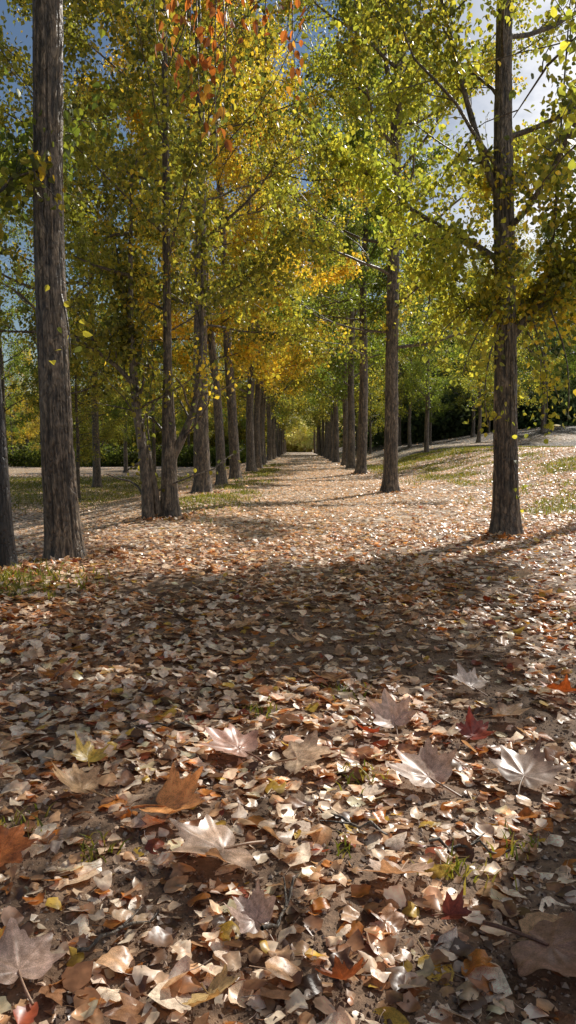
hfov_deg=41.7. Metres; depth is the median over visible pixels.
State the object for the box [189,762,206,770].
fallen leaf
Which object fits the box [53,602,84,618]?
plane leaf
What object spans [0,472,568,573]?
leaf litter
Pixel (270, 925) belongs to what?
fallen twig
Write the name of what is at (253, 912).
plane leaf
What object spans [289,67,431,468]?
poplar
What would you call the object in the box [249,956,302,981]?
fallen leaf
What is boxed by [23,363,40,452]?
poplar
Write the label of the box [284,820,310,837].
fallen leaf
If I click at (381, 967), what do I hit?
fallen leaf
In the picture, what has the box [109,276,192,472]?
poplar
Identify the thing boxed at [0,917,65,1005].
plane leaf
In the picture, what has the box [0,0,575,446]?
sky
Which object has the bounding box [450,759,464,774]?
fallen leaf
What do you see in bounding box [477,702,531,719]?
plane leaf
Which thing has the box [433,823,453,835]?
fallen leaf
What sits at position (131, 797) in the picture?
fallen leaf
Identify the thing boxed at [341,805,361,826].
fallen leaf
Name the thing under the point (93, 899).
fallen leaf
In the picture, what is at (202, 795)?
fallen leaf
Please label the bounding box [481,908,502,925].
fallen leaf
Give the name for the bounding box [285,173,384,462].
poplar
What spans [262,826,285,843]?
fallen leaf
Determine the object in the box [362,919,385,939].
fallen leaf
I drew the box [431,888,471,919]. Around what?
plane leaf
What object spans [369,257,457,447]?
poplar
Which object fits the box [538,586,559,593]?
plane leaf
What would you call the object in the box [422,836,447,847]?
fallen leaf
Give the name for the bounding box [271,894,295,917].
fallen leaf
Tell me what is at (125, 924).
fallen twig
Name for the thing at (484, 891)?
fallen leaf
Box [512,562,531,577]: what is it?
plane leaf
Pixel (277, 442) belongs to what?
poplar
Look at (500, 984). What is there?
fallen leaf
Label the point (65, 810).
fallen leaf
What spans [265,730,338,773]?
plane leaf
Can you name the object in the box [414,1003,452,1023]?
fallen leaf
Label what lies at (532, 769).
plane leaf
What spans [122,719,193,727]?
fallen twig
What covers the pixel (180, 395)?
poplar
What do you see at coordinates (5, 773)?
fallen leaf
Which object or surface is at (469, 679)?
plane leaf
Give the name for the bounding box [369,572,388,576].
plane leaf
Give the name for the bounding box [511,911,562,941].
fallen leaf
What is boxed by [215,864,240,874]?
fallen leaf
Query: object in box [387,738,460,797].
plane leaf
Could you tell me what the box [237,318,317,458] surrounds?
poplar
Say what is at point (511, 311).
poplar
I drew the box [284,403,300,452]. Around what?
poplar
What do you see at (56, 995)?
fallen leaf
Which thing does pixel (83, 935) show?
fallen leaf
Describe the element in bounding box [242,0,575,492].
poplar
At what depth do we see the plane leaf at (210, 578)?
4.66 m
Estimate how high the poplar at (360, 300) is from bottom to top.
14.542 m
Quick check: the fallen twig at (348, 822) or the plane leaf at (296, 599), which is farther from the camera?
the plane leaf at (296, 599)
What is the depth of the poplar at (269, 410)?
42.21 m
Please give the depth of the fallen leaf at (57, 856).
1.56 m
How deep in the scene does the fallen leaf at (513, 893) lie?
1.44 m
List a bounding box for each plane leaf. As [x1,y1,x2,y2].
[0,824,38,866]
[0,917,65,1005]
[27,591,48,597]
[40,659,75,680]
[52,762,107,797]
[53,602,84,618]
[60,638,85,644]
[71,731,108,770]
[104,544,123,552]
[117,548,137,557]
[130,762,204,813]
[164,814,265,872]
[182,964,239,1006]
[200,723,267,765]
[202,575,216,581]
[223,878,275,940]
[230,648,260,665]
[231,616,258,628]
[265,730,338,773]
[282,595,310,600]
[292,633,318,643]
[312,672,350,680]
[315,955,367,980]
[352,718,384,735]
[356,610,374,618]
[357,859,433,873]
[359,564,373,570]
[366,688,416,737]
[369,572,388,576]
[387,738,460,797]
[397,594,419,601]
[414,553,432,565]
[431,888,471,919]
[448,663,487,696]
[454,639,484,652]
[456,705,496,744]
[466,536,485,545]
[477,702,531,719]
[482,912,575,976]
[489,736,568,799]
[496,532,507,538]
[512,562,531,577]
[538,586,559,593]
[540,674,575,693]
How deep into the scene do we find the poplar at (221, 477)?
16.11 m
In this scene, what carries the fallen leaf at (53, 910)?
on the ground at (330, 918)
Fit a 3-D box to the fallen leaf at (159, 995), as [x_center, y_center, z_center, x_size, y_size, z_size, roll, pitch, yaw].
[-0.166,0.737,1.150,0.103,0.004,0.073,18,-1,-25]
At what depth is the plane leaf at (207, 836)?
1.54 m
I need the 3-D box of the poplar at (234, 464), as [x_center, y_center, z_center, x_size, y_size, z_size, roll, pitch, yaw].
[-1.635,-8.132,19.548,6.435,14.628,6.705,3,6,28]
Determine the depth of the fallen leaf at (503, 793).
1.86 m
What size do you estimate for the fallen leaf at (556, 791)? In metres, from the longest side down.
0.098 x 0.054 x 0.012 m
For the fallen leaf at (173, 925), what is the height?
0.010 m
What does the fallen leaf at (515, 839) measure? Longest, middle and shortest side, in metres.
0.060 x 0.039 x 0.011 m
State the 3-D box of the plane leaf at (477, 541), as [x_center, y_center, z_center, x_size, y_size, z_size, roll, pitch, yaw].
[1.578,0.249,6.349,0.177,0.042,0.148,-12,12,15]
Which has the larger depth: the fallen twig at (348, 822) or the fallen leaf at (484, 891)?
the fallen twig at (348, 822)
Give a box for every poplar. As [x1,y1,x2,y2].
[0,0,92,562]
[0,0,151,568]
[0,0,191,412]
[0,0,350,520]
[0,0,381,492]
[0,190,39,479]
[2,76,184,487]
[4,349,39,448]
[4,362,30,453]
[20,288,128,499]
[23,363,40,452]
[64,0,367,484]
[71,310,132,454]
[80,348,113,448]
[89,260,162,472]
[95,0,368,479]
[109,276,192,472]
[119,208,209,434]
[119,349,160,438]
[158,342,192,447]
[159,5,350,470]
[173,327,213,448]
[176,81,357,467]
[188,333,239,438]
[207,180,339,462]
[208,328,253,432]
[213,152,330,464]
[234,253,315,460]
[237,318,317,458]
[237,380,304,456]
[239,374,309,457]
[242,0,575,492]
[245,381,305,454]
[247,0,471,473]
[265,400,304,454]
[266,405,307,453]
[271,0,575,536]
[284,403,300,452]
[285,171,406,465]
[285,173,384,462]
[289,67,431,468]
[290,275,372,458]
[293,396,321,452]
[294,386,320,454]
[294,397,324,453]
[297,311,342,455]
[303,218,384,460]
[304,266,356,457]
[342,314,380,450]
[355,358,384,453]
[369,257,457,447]
[372,306,430,444]
[398,212,475,452]
[407,339,457,443]
[431,247,526,441]
[442,6,575,260]
[443,259,493,436]
[449,214,565,412]
[471,358,493,433]
[492,262,548,386]
[517,217,575,431]
[517,271,556,394]
[553,302,575,392]
[564,330,575,384]
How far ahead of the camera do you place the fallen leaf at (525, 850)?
1.60 m
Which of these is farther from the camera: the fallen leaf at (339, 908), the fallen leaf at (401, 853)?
the fallen leaf at (401, 853)
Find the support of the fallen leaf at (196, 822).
on the ground at (330, 918)
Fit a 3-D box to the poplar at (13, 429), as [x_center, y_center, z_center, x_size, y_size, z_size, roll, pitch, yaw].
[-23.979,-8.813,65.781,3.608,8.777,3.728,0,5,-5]
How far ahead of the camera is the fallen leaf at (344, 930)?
1.31 m
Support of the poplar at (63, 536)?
on the ground at (330, 918)
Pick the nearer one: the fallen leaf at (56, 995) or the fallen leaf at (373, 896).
the fallen leaf at (56, 995)
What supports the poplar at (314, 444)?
on the ground at (330, 918)
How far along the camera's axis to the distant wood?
85.44 m
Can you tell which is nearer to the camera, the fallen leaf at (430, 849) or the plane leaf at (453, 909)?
the plane leaf at (453, 909)
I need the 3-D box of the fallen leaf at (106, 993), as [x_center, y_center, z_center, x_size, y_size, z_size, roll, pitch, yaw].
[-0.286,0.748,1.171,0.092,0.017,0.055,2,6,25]
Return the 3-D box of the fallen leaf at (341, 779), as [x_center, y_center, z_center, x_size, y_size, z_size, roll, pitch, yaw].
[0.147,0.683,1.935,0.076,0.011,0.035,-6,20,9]
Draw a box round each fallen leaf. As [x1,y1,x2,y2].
[0,763,27,777]
[3,878,30,902]
[8,820,35,832]
[18,789,36,801]
[21,843,42,858]
[26,774,40,781]
[29,823,56,842]
[39,978,68,1005]
[41,830,58,844]
[42,905,65,918]
[50,852,63,862]
[51,807,70,813]
[53,1009,74,1019]
[56,914,97,936]
[60,837,92,844]
[63,858,101,880]
[68,810,90,820]
[68,861,112,884]
[69,933,92,943]
[85,894,99,905]
[92,949,102,960]
[95,946,140,973]
[96,986,129,1007]
[97,844,117,854]
[98,795,128,816]
[102,992,151,1023]
[114,865,134,877]
[115,791,145,802]
[120,817,145,827]
[123,776,141,791]
[128,895,153,910]
[133,847,143,859]
[135,850,160,876]
[141,813,165,828]
[144,830,164,854]
[148,981,191,1012]
[150,955,211,988]
[160,914,180,939]
[166,992,191,1023]
[183,814,203,826]
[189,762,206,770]
[191,940,206,947]
[195,965,233,1002]
[199,794,210,803]
[202,882,228,896]
[209,936,230,963]
[214,797,243,809]
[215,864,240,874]
[217,886,266,902]
[218,910,239,941]
[225,1021,242,1023]
[227,979,253,1007]
[235,796,258,803]
[241,983,302,999]
[246,781,268,795]
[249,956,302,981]
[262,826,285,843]
[270,843,289,859]
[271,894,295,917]
[273,829,293,842]
[275,803,296,820]
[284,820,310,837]
[285,842,310,873]
[289,840,299,849]
[295,866,332,881]
[303,795,314,805]
[303,882,322,908]
[309,813,332,846]
[310,958,330,972]
[317,799,344,802]
[317,1012,351,1023]
[329,946,353,968]
[335,901,351,920]
[336,924,350,940]
[337,775,346,782]
[340,824,362,836]
[340,833,366,847]
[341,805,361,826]
[358,781,385,795]
[358,961,388,990]
[360,844,383,855]
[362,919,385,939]
[364,893,381,902]
[365,830,397,848]
[366,892,408,936]
[367,816,397,823]
[373,1006,409,1023]
[377,777,395,788]
[378,1002,396,1021]
[381,790,406,797]
[384,832,406,850]
[386,953,407,991]
[388,855,403,863]
[389,817,420,822]
[394,851,413,857]
[409,850,444,864]
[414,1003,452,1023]
[417,940,454,985]
[419,886,462,901]
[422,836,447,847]
[424,858,454,879]
[425,847,450,856]
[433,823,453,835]
[433,926,459,952]
[437,995,475,1023]
[440,795,455,812]
[442,832,474,863]
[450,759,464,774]
[454,771,474,786]
[454,962,511,1002]
[456,800,472,808]
[457,931,468,943]
[458,948,498,975]
[475,882,502,896]
[478,879,526,897]
[480,836,510,848]
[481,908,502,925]
[485,791,505,804]
[491,814,514,825]
[495,870,520,882]
[501,835,522,846]
[506,794,515,799]
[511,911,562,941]
[514,846,542,852]
[517,807,537,819]
[530,896,568,911]
[537,872,565,879]
[542,987,555,1018]
[543,802,561,809]
[546,829,563,846]
[546,1010,575,1023]
[547,788,573,796]
[555,859,573,878]
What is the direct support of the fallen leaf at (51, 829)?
on the fallen leaf
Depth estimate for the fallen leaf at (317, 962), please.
1.24 m
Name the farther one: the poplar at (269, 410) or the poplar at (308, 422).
the poplar at (308, 422)
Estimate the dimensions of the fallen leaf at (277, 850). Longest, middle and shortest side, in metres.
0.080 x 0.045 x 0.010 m
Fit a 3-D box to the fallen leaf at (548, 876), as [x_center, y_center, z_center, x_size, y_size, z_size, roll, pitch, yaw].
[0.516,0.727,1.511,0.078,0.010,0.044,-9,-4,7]
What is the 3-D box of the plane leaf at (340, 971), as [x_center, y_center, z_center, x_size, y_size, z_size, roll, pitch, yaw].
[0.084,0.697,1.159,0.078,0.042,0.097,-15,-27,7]
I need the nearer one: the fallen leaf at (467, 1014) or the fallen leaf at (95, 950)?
the fallen leaf at (467, 1014)
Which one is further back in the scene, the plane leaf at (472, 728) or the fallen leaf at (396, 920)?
the plane leaf at (472, 728)
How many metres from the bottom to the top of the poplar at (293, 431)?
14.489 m
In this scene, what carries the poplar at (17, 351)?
on the ground at (330, 918)
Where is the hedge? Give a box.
[7,436,245,466]
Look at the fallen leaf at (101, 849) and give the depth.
1.58 m
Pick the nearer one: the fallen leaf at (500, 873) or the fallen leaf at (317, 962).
the fallen leaf at (317, 962)
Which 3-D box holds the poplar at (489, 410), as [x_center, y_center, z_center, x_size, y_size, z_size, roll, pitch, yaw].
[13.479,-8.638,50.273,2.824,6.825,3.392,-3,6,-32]
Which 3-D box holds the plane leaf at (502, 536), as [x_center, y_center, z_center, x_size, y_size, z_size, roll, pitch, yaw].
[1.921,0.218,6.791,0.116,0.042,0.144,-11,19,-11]
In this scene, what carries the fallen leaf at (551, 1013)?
on the ground at (330, 918)
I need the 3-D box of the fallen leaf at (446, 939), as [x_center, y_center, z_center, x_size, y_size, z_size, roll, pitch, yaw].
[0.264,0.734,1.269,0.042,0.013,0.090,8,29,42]
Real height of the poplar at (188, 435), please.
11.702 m
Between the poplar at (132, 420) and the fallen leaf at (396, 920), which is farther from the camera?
the poplar at (132, 420)
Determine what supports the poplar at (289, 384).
on the ground at (330, 918)
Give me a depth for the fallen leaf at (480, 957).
1.23 m
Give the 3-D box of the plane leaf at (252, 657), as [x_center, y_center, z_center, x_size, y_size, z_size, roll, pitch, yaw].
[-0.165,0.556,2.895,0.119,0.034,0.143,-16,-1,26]
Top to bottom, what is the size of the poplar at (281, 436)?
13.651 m
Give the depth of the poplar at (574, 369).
51.77 m
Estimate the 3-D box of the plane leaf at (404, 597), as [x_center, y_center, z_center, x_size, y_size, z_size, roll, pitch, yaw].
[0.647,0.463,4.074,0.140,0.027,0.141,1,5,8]
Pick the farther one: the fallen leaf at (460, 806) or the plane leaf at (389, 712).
the plane leaf at (389, 712)
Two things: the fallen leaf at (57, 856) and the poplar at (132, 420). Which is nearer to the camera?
the fallen leaf at (57, 856)
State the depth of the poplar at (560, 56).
4.99 m
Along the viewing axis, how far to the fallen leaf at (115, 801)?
1.79 m
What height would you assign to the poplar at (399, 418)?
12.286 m
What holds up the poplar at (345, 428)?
on the ground at (330, 918)
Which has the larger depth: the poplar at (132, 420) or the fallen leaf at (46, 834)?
the poplar at (132, 420)
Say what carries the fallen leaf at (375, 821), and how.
on the ground at (330, 918)
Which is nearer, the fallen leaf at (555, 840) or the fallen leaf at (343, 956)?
the fallen leaf at (343, 956)
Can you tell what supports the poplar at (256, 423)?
on the ground at (330, 918)
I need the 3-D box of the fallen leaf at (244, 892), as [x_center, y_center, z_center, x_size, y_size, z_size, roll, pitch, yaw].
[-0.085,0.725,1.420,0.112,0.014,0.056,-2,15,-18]
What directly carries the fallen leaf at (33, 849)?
on the ground at (330, 918)
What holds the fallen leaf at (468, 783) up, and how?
on the ground at (330, 918)
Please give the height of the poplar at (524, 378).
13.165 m
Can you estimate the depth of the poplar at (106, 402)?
24.50 m
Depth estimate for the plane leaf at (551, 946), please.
1.25 m
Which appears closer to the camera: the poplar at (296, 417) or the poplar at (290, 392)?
the poplar at (290, 392)
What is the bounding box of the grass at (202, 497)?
[0,445,575,894]
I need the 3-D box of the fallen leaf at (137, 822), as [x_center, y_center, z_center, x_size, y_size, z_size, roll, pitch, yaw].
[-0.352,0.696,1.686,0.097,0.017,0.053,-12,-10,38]
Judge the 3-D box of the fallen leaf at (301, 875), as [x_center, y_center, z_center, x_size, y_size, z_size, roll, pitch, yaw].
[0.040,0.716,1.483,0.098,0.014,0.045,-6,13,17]
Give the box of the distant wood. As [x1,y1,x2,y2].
[5,377,301,455]
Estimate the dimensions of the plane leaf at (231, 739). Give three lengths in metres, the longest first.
0.208 x 0.184 x 0.032 m
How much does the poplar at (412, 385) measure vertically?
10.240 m
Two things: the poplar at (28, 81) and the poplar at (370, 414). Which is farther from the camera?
the poplar at (370, 414)
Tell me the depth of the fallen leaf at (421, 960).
1.22 m
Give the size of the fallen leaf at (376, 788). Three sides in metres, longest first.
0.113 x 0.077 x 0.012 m
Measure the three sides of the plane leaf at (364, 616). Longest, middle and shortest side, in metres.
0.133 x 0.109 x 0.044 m
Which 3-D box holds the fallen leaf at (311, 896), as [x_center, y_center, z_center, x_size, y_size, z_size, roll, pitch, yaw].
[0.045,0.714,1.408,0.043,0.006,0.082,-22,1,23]
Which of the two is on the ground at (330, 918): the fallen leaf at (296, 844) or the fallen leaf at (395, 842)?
the fallen leaf at (296, 844)
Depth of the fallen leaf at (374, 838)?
1.63 m
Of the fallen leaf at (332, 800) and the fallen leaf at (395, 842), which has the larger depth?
the fallen leaf at (332, 800)
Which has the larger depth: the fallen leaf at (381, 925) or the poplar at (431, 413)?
the poplar at (431, 413)
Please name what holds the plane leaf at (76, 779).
on the ground at (330, 918)
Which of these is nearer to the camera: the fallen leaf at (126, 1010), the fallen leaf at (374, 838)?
the fallen leaf at (126, 1010)
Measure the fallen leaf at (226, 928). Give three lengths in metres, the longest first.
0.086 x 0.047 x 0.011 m
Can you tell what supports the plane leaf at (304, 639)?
on the ground at (330, 918)
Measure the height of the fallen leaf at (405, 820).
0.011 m
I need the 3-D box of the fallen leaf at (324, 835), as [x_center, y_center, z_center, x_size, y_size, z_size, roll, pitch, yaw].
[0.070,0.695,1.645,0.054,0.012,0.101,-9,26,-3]
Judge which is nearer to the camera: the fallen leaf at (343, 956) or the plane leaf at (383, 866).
the fallen leaf at (343, 956)
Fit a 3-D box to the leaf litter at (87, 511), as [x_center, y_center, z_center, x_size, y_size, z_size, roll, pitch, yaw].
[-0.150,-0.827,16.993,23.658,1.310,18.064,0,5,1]
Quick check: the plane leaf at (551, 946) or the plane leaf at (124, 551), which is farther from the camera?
the plane leaf at (124, 551)
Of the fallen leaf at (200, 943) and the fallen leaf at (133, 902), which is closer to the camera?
the fallen leaf at (200, 943)
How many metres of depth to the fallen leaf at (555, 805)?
1.79 m
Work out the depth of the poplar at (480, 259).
39.39 m
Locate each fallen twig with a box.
[77,906,159,952]
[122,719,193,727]
[260,874,298,930]
[318,807,387,834]
[428,833,510,853]
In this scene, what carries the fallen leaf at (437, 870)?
on the ground at (330, 918)
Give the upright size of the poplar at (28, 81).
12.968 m
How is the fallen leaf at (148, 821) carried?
on the ground at (330, 918)
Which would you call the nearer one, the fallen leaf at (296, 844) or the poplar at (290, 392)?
the fallen leaf at (296, 844)
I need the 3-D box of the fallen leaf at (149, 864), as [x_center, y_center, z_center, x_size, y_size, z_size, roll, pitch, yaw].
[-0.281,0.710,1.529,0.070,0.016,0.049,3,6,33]
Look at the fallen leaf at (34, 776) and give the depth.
1.94 m
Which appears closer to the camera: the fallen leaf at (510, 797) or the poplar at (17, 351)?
the fallen leaf at (510, 797)
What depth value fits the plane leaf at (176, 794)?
1.75 m
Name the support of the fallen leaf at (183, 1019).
on the ground at (330, 918)
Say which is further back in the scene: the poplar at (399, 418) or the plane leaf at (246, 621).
the poplar at (399, 418)
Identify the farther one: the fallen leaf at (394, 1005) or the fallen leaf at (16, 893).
the fallen leaf at (16, 893)
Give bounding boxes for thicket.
[265,419,372,451]
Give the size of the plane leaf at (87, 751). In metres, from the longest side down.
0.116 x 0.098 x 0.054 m
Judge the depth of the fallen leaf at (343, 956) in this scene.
1.22 m
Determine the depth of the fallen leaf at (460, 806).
1.80 m
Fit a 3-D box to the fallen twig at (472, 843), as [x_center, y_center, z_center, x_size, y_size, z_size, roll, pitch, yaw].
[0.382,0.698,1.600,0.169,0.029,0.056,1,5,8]
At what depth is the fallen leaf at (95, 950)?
1.27 m
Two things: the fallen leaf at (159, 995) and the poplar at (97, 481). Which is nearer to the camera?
the fallen leaf at (159, 995)
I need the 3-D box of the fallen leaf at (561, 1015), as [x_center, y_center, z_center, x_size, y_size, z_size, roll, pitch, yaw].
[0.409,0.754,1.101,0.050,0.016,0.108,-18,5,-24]
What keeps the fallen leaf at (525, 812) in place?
on the ground at (330, 918)
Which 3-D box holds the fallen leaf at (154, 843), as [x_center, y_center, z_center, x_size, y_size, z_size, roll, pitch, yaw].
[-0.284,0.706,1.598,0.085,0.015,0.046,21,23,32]
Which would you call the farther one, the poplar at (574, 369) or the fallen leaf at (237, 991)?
the poplar at (574, 369)
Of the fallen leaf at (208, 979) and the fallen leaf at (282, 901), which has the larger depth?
the fallen leaf at (282, 901)
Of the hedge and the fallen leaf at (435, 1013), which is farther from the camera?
the hedge
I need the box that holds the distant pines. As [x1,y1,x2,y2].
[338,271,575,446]
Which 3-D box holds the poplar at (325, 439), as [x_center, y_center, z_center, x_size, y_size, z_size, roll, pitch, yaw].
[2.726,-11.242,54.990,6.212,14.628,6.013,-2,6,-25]
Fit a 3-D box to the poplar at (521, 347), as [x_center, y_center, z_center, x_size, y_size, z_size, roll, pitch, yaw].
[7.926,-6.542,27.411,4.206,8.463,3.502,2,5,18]
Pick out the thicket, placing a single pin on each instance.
(300, 442)
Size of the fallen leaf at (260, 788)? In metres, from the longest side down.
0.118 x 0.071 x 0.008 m
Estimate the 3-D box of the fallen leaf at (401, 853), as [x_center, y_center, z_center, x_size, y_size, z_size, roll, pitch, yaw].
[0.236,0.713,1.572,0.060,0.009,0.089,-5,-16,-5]
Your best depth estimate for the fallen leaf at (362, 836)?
1.65 m
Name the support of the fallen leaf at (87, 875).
on the ground at (330, 918)
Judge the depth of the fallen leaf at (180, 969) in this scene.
1.19 m
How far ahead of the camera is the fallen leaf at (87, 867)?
1.51 m
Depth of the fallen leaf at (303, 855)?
1.55 m
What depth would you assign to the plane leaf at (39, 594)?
4.09 m
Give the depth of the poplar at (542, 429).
41.08 m
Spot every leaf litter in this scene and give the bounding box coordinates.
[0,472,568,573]
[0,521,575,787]
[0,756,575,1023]
[10,426,575,482]
[10,447,575,541]
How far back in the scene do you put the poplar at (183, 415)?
30.04 m
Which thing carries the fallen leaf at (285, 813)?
on the ground at (330, 918)
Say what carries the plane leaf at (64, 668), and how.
on the ground at (330, 918)
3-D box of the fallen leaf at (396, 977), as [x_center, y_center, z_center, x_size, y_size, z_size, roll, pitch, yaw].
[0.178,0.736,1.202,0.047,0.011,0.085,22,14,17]
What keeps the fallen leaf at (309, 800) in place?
on the ground at (330, 918)
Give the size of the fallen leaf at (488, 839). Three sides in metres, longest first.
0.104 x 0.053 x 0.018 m
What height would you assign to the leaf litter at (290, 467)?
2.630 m
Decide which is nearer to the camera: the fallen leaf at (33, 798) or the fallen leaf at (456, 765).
the fallen leaf at (33, 798)
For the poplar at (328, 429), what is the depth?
48.60 m
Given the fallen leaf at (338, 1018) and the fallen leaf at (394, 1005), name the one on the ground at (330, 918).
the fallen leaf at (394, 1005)
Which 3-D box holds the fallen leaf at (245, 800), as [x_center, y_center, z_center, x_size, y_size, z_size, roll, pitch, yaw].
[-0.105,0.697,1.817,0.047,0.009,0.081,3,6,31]
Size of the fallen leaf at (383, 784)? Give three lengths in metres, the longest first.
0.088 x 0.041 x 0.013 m
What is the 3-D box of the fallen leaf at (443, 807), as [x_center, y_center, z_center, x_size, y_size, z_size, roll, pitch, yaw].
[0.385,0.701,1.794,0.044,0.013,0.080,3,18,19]
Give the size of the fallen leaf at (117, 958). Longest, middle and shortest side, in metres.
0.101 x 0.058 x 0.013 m
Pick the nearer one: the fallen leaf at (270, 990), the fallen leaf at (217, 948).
the fallen leaf at (270, 990)
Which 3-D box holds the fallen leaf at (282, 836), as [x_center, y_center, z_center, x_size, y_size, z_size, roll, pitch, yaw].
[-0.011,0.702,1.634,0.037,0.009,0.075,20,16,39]
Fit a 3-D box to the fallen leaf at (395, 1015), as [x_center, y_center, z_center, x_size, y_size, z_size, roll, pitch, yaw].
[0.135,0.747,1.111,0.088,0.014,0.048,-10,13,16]
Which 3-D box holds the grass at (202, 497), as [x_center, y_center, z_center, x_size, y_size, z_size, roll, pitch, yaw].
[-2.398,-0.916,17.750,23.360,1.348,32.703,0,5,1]
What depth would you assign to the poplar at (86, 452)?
17.40 m
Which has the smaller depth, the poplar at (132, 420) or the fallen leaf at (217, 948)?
the fallen leaf at (217, 948)
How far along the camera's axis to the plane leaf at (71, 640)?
3.18 m
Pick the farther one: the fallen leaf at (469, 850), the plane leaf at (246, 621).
the plane leaf at (246, 621)
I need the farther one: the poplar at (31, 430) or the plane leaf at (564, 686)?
the poplar at (31, 430)
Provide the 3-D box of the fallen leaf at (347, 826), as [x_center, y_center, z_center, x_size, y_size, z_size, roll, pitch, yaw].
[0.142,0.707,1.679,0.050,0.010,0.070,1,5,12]
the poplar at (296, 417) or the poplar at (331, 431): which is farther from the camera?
the poplar at (296, 417)
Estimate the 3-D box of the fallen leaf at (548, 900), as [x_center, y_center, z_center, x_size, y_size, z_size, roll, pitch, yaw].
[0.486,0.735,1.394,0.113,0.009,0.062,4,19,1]
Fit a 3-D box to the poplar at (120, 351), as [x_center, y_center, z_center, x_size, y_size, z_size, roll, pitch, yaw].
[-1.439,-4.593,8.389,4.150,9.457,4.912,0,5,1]
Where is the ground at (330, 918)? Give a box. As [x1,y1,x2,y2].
[0,426,575,1023]
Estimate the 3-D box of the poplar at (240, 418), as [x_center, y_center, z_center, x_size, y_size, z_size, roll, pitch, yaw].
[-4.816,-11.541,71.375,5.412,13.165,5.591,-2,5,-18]
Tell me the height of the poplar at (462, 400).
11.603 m
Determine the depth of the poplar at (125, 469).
35.97 m
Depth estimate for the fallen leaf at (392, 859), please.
1.55 m
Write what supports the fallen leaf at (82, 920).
on the ground at (330, 918)
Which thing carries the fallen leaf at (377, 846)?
on the ground at (330, 918)
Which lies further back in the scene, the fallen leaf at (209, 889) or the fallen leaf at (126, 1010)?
the fallen leaf at (209, 889)
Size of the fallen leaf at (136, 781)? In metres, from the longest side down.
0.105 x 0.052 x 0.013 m
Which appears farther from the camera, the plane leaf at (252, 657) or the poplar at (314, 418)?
the poplar at (314, 418)
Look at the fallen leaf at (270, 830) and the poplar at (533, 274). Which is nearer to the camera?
the fallen leaf at (270, 830)
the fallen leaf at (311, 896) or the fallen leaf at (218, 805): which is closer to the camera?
the fallen leaf at (311, 896)
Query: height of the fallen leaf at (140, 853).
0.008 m
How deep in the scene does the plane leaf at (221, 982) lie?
1.13 m
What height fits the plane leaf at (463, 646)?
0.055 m
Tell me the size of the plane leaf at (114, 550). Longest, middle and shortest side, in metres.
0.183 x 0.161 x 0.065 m
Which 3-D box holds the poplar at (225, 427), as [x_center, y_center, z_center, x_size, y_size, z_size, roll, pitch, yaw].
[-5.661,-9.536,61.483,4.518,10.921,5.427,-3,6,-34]
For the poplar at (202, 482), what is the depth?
13.45 m
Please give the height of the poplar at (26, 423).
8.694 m
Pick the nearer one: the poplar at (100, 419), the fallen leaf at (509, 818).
the fallen leaf at (509, 818)
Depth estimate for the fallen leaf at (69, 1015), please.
1.12 m
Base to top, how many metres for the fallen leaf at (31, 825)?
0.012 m
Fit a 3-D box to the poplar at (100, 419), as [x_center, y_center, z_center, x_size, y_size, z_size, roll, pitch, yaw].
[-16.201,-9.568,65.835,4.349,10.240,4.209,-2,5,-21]
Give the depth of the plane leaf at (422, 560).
5.42 m
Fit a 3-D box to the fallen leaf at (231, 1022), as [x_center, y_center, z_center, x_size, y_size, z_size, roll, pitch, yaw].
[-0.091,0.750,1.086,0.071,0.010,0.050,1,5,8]
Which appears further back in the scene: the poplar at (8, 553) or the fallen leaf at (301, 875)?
the poplar at (8, 553)
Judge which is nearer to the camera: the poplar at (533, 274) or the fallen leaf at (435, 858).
the fallen leaf at (435, 858)
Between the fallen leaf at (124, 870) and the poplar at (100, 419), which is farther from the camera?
the poplar at (100, 419)
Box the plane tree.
[141,0,305,154]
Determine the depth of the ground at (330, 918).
2.21 m
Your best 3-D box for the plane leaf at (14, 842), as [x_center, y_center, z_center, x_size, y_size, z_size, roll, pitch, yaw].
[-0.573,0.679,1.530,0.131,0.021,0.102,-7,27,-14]
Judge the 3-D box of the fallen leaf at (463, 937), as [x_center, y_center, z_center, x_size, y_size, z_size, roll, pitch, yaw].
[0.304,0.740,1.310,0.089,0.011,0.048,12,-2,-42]
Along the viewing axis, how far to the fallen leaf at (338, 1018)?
1.09 m
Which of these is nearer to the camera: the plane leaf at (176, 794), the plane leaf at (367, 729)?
the plane leaf at (176, 794)
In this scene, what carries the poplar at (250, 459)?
on the ground at (330, 918)
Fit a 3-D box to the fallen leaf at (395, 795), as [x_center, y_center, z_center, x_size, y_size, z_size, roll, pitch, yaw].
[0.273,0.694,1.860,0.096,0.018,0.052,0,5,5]
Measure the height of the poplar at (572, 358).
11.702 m
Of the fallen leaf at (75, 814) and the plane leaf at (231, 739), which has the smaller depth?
the fallen leaf at (75, 814)
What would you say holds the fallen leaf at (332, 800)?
on the ground at (330, 918)
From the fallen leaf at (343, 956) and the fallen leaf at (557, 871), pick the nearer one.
the fallen leaf at (343, 956)
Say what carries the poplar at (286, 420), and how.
on the ground at (330, 918)
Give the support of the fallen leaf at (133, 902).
on the ground at (330, 918)

